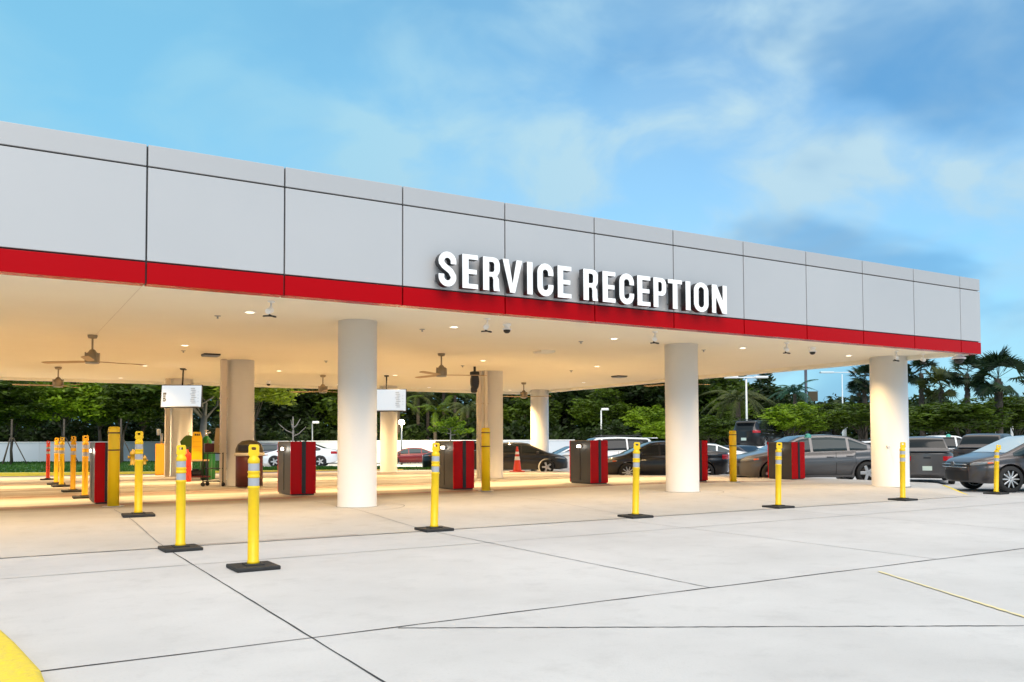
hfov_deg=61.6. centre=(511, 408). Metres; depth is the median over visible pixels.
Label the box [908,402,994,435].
broadleaf tree
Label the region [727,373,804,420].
broadleaf tree
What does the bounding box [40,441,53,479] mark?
delineator post
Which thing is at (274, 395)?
broadleaf tree
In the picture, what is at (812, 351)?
dome camera
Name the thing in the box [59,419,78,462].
tree stakes
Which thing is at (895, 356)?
security camera
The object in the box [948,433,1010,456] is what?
pickup truck
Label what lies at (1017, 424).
broadleaf tree
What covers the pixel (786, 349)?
security camera
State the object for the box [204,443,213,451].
spray bottle box
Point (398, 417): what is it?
palm tree
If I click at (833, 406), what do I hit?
broadleaf tree
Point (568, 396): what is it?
broadleaf tree
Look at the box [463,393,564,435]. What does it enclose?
broadleaf tree
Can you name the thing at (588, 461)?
service kiosk
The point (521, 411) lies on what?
broadleaf tree
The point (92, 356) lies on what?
ceiling fan
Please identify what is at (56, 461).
delineator post
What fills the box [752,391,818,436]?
broadleaf tree
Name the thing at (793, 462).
service kiosk
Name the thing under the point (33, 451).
boundary wall
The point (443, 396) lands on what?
palm tree
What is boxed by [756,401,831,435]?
broadleaf tree
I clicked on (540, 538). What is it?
pavement joint
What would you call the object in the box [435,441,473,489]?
service kiosk
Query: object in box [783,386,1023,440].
distant wood
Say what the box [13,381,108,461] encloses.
broadleaf tree
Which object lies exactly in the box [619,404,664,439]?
broadleaf tree
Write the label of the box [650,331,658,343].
security camera
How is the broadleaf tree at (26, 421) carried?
on the lawn at (131, 470)
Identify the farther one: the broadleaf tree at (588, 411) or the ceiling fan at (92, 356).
the broadleaf tree at (588, 411)
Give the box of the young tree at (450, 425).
[428,415,473,440]
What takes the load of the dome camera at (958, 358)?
attached to the service canopy
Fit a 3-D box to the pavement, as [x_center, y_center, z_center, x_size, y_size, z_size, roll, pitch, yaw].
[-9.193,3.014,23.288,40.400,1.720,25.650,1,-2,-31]
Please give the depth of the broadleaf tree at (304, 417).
87.19 m
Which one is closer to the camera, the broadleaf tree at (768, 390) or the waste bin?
the waste bin
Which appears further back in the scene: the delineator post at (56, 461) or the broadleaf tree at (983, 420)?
the broadleaf tree at (983, 420)
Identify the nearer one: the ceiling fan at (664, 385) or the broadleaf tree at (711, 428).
the ceiling fan at (664, 385)
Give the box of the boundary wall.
[0,440,569,462]
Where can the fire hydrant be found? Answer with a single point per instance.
(131, 457)
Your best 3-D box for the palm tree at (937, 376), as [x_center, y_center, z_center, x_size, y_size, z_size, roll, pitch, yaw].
[28.984,0.438,58.226,2.942,6.999,3.130,-2,-3,41]
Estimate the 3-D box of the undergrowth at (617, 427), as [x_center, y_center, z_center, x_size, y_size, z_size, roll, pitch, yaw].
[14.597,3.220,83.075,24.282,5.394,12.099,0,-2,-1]
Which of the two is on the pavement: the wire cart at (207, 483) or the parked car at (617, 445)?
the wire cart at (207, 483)
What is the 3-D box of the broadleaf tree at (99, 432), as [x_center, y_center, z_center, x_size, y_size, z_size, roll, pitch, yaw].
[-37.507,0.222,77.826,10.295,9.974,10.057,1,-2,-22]
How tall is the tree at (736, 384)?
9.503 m
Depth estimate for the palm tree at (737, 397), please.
65.81 m
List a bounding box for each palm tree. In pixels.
[397,395,422,435]
[407,391,449,424]
[412,392,450,438]
[414,402,454,439]
[416,392,470,436]
[433,392,475,416]
[440,401,475,437]
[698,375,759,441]
[699,390,778,420]
[769,379,818,435]
[845,364,869,440]
[847,377,869,440]
[908,359,939,435]
[915,367,962,434]
[943,354,987,433]
[968,346,1023,433]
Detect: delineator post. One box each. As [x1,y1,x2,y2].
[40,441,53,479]
[47,438,64,484]
[51,437,69,486]
[61,436,81,492]
[72,435,88,498]
[121,431,155,517]
[158,445,202,552]
[226,444,280,572]
[414,443,453,532]
[617,442,653,518]
[762,442,794,508]
[888,442,917,500]
[983,445,1008,494]
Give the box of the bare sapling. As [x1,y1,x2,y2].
[278,417,308,441]
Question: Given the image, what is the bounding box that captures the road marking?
[878,571,1023,616]
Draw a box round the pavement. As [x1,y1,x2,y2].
[0,469,974,557]
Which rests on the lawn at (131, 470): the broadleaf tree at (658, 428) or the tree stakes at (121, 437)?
the tree stakes at (121, 437)
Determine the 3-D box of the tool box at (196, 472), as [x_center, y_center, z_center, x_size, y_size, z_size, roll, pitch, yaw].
[-10.265,2.063,27.847,0.340,0.225,0.220,1,-2,-31]
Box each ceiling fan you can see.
[12,367,79,387]
[42,335,144,364]
[290,375,337,392]
[415,353,486,377]
[503,382,542,398]
[645,384,710,386]
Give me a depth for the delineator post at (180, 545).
10.93 m
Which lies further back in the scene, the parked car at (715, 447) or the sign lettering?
the parked car at (715, 447)
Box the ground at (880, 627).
[0,462,1023,681]
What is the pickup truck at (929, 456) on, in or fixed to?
on the ground at (880, 627)
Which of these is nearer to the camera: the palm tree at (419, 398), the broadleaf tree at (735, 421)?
the broadleaf tree at (735, 421)
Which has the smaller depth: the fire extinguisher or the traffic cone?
the fire extinguisher
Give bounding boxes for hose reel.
[470,367,478,392]
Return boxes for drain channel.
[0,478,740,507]
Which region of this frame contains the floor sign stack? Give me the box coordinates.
[192,432,201,459]
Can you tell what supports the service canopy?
on the pavement
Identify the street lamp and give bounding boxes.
[311,421,318,440]
[399,420,404,464]
[601,408,608,428]
[724,376,767,418]
[819,371,852,402]
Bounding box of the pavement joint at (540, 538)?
[3,484,1022,586]
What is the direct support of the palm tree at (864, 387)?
on the ground at (880, 627)
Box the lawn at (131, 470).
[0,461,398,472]
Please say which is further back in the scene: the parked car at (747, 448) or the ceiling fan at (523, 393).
the parked car at (747, 448)
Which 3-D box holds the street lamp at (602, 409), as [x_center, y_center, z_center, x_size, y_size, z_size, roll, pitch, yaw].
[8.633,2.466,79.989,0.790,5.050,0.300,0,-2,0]
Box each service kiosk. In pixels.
[89,442,107,503]
[278,441,315,494]
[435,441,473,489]
[570,440,607,483]
[699,440,707,480]
[768,442,804,479]
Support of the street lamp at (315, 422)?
on the ground at (880, 627)
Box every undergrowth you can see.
[0,412,552,462]
[549,417,762,445]
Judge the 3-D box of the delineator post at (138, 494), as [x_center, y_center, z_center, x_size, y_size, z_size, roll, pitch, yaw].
[-6.333,1.101,14.558,0.500,1.440,0.500,1,-2,-28]
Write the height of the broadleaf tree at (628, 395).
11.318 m
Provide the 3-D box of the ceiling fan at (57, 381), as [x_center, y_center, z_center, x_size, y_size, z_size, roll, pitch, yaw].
[-13.814,-0.971,26.568,2.043,0.636,2.110,-1,-2,19]
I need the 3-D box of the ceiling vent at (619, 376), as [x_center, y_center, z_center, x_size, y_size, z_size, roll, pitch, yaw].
[3.894,-1.161,31.149,0.420,0.065,0.420,1,-2,-31]
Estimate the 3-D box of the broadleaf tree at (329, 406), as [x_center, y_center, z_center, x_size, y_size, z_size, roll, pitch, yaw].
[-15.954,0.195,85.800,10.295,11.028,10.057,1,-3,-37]
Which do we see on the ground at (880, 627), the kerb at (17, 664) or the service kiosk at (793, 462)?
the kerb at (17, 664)
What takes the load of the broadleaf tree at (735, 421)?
on the ground at (880, 627)
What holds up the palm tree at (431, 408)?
on the ground at (880, 627)
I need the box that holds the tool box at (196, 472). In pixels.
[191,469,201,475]
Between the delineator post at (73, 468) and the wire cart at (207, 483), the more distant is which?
the wire cart at (207, 483)
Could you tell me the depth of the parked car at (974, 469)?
25.28 m
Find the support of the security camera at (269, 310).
attached to the service canopy
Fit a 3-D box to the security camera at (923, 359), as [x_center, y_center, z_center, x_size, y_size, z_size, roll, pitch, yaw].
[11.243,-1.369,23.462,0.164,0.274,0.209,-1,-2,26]
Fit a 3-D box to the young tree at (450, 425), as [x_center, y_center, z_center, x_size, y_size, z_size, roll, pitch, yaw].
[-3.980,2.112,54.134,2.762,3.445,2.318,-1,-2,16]
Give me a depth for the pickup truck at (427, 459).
42.30 m
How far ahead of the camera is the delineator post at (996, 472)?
24.46 m
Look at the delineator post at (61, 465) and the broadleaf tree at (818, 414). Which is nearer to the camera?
the delineator post at (61, 465)
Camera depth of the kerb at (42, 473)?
36.80 m
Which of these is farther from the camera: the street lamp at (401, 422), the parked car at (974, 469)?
the street lamp at (401, 422)
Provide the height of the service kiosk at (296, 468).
1.258 m
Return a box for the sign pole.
[804,370,817,434]
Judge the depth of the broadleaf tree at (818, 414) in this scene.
57.59 m
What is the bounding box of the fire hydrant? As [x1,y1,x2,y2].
[128,449,134,464]
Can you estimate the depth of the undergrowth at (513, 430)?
79.91 m
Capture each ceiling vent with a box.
[201,353,220,356]
[533,350,554,353]
[611,375,626,377]
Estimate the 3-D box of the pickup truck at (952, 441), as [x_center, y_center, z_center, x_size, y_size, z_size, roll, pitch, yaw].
[21.878,2.309,43.959,5.805,1.890,2.383,0,-2,2]
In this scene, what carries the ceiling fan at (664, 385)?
hanging from the service canopy
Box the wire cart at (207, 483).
[201,440,226,485]
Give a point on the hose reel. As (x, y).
(474, 382)
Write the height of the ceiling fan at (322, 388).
0.636 m
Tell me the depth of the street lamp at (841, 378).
85.09 m
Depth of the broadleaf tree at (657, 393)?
82.21 m
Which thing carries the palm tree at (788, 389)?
on the ground at (880, 627)
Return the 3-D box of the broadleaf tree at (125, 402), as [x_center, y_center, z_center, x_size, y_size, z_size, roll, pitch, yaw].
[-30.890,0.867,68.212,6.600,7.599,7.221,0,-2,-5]
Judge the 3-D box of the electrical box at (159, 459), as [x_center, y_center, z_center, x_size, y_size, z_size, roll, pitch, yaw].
[-13.569,1.781,33.201,0.400,1.995,0.312,0,-2,-14]
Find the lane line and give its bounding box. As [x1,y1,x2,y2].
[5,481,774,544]
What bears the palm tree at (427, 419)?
on the ground at (880, 627)
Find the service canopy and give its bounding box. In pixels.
[0,121,980,507]
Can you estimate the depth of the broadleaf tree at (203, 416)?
69.50 m
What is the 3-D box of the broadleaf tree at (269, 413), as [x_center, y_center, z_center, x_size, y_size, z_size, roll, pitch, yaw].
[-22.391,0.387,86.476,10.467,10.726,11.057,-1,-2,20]
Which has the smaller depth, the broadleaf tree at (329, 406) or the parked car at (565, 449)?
the parked car at (565, 449)
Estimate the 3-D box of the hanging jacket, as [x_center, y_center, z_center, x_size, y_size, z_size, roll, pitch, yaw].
[-11.159,1.319,29.605,0.556,1.031,0.228,1,-2,-31]
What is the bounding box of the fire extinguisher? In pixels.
[185,447,191,481]
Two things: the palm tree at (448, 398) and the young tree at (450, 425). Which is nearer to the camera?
the young tree at (450, 425)
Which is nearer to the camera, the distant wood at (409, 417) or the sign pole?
the sign pole
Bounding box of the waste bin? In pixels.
[234,440,264,486]
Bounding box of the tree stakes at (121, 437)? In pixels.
[120,419,129,462]
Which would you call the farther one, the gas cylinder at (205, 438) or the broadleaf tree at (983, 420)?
the broadleaf tree at (983, 420)
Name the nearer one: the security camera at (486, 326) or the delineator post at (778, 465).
the security camera at (486, 326)
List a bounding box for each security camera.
[263,301,275,317]
[481,318,491,332]
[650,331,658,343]
[783,342,790,353]
[893,351,898,361]
[920,354,925,363]
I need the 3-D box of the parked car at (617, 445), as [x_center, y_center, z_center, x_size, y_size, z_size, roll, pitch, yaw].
[4.761,2.342,43.963,5.230,1.966,2.398,0,-2,-10]
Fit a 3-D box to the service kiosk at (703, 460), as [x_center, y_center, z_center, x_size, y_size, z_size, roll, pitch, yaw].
[5.481,1.622,26.738,0.651,1.258,1.078,1,-2,-31]
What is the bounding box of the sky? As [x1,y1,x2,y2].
[0,0,1023,438]
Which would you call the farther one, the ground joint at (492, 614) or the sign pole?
the sign pole
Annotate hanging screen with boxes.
[160,368,202,407]
[377,375,406,411]
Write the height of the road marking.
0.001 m
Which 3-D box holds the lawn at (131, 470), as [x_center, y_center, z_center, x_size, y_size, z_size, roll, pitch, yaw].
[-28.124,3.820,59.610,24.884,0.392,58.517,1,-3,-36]
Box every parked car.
[260,443,277,452]
[263,444,337,466]
[397,447,432,463]
[474,442,567,471]
[552,446,569,469]
[558,435,650,469]
[608,441,728,474]
[707,443,745,473]
[725,445,758,451]
[727,434,870,479]
[733,419,784,445]
[861,439,870,444]
[942,435,1023,492]
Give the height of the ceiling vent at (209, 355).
0.065 m
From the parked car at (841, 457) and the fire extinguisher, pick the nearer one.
the fire extinguisher
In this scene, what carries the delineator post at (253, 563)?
on the ground at (880, 627)
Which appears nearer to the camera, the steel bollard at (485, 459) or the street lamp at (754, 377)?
the steel bollard at (485, 459)
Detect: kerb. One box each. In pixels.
[0,469,402,475]
[0,630,44,681]
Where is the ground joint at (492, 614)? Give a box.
[11,497,1023,681]
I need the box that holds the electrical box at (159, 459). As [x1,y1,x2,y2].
[155,429,163,474]
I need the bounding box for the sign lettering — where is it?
[435,252,726,314]
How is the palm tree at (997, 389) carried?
on the ground at (880, 627)
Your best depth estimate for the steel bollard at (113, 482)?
16.67 m
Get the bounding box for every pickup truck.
[422,440,475,467]
[909,436,954,483]
[931,435,961,448]
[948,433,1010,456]
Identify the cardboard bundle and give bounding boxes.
[214,428,219,452]
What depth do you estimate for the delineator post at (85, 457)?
19.29 m
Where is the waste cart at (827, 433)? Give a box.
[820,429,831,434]
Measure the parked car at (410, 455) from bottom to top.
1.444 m
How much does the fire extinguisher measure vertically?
1.101 m
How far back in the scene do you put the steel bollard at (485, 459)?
21.22 m
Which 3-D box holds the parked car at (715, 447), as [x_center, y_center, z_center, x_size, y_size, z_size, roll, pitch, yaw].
[9.360,2.486,42.951,5.091,1.547,2.247,-1,-2,12]
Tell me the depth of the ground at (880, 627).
7.27 m
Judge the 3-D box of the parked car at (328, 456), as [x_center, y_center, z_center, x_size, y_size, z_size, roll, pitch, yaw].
[-13.558,2.953,54.946,4.953,1.502,2.183,0,-2,-4]
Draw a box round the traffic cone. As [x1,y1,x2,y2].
[510,447,524,471]
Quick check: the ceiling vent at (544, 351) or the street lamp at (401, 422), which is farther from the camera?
the street lamp at (401, 422)
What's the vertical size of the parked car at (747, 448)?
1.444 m
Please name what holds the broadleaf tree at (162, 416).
on the lawn at (131, 470)
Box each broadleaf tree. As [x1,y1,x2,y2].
[0,380,51,421]
[0,381,64,433]
[0,388,50,462]
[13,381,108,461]
[51,382,132,441]
[75,383,163,461]
[93,383,164,456]
[133,384,258,461]
[207,386,307,440]
[255,388,331,432]
[263,392,337,431]
[302,389,405,425]
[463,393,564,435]
[503,393,562,431]
[528,390,610,437]
[566,387,642,427]
[570,384,655,425]
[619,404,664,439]
[629,377,740,419]
[633,416,664,438]
[699,415,734,442]
[713,416,740,444]
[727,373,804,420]
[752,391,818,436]
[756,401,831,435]
[787,403,841,434]
[819,402,868,435]
[820,403,869,440]
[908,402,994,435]
[909,398,1015,436]
[947,396,1023,432]
[987,394,1023,435]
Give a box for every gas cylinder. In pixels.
[200,430,211,479]
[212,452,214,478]
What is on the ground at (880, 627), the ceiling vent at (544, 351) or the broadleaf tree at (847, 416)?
the broadleaf tree at (847, 416)
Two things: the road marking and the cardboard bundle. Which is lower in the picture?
the road marking
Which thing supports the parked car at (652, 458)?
on the ground at (880, 627)
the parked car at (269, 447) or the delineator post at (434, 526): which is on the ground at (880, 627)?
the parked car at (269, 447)
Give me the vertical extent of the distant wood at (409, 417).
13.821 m
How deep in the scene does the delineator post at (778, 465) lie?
17.27 m
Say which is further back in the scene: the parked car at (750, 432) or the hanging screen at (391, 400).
the parked car at (750, 432)
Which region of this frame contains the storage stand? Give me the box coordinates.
[191,459,210,479]
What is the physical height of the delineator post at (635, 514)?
1.336 m
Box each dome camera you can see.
[502,323,511,332]
[808,347,816,354]
[951,353,965,363]
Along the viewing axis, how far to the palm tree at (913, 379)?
59.95 m
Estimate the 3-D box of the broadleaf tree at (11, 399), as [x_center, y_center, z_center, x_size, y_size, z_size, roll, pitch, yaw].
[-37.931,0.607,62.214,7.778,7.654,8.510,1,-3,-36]
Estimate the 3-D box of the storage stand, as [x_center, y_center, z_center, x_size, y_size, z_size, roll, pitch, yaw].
[-10.248,1.982,27.860,0.775,0.662,0.562,1,-2,-31]
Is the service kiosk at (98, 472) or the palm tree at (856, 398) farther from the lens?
the palm tree at (856, 398)
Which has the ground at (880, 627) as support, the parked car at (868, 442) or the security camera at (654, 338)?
the parked car at (868, 442)
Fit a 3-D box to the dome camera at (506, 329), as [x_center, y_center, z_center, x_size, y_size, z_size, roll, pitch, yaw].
[-0.102,-1.597,17.124,0.200,0.190,0.200,1,-2,-31]
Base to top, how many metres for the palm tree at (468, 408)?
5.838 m
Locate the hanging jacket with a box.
[180,432,196,461]
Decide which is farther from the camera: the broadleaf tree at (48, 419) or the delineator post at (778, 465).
the broadleaf tree at (48, 419)
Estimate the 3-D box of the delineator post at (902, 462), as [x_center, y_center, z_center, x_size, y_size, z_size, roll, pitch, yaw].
[8.747,1.400,19.235,0.452,1.301,0.452,1,-2,-31]
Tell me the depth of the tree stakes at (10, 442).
59.94 m
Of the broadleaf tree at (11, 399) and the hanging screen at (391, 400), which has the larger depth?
the broadleaf tree at (11, 399)
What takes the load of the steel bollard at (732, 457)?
on the pavement
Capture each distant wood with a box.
[15,375,755,440]
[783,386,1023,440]
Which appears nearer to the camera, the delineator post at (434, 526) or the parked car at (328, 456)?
the delineator post at (434, 526)
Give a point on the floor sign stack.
(196, 445)
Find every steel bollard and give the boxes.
[102,427,123,506]
[479,428,492,491]
[727,431,737,481]
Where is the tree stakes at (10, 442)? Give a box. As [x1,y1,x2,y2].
[2,419,26,464]
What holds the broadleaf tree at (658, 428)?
on the ground at (880, 627)
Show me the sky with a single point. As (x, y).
(889, 132)
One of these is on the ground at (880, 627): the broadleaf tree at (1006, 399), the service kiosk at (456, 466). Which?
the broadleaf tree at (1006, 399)
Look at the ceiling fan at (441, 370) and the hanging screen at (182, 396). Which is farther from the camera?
the hanging screen at (182, 396)
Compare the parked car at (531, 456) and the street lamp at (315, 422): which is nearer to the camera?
the parked car at (531, 456)
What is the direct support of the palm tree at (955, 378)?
on the ground at (880, 627)

